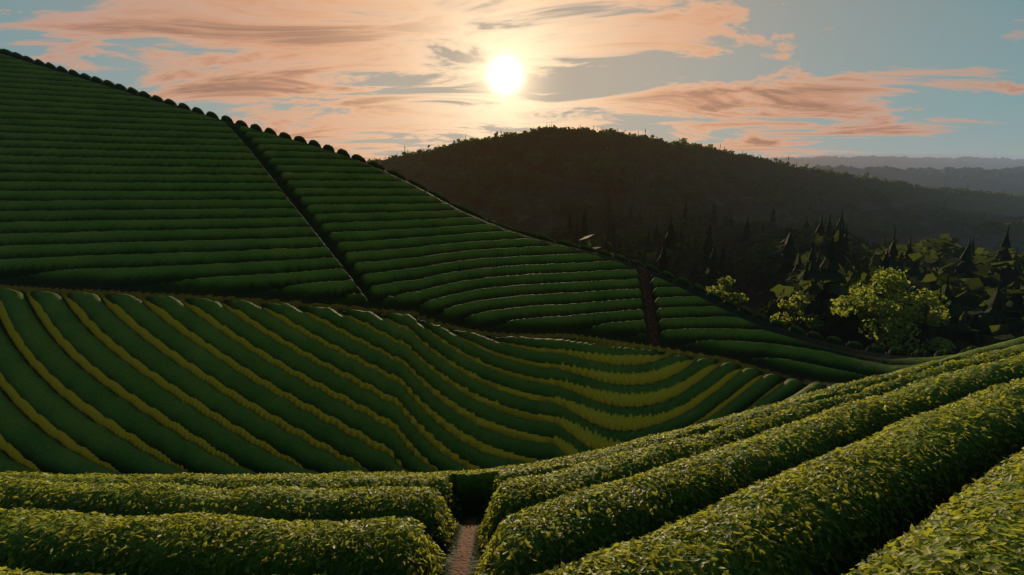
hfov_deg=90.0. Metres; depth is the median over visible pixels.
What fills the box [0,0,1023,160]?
sky
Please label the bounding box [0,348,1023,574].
tea hedge leaves
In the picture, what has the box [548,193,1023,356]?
conifer tree
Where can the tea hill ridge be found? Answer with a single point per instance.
(106, 185)
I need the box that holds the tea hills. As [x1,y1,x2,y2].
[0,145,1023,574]
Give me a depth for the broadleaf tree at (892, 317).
61.88 m
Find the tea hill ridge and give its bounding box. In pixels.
[0,49,1003,383]
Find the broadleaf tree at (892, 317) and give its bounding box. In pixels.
[706,266,955,355]
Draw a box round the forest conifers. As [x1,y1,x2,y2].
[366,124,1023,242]

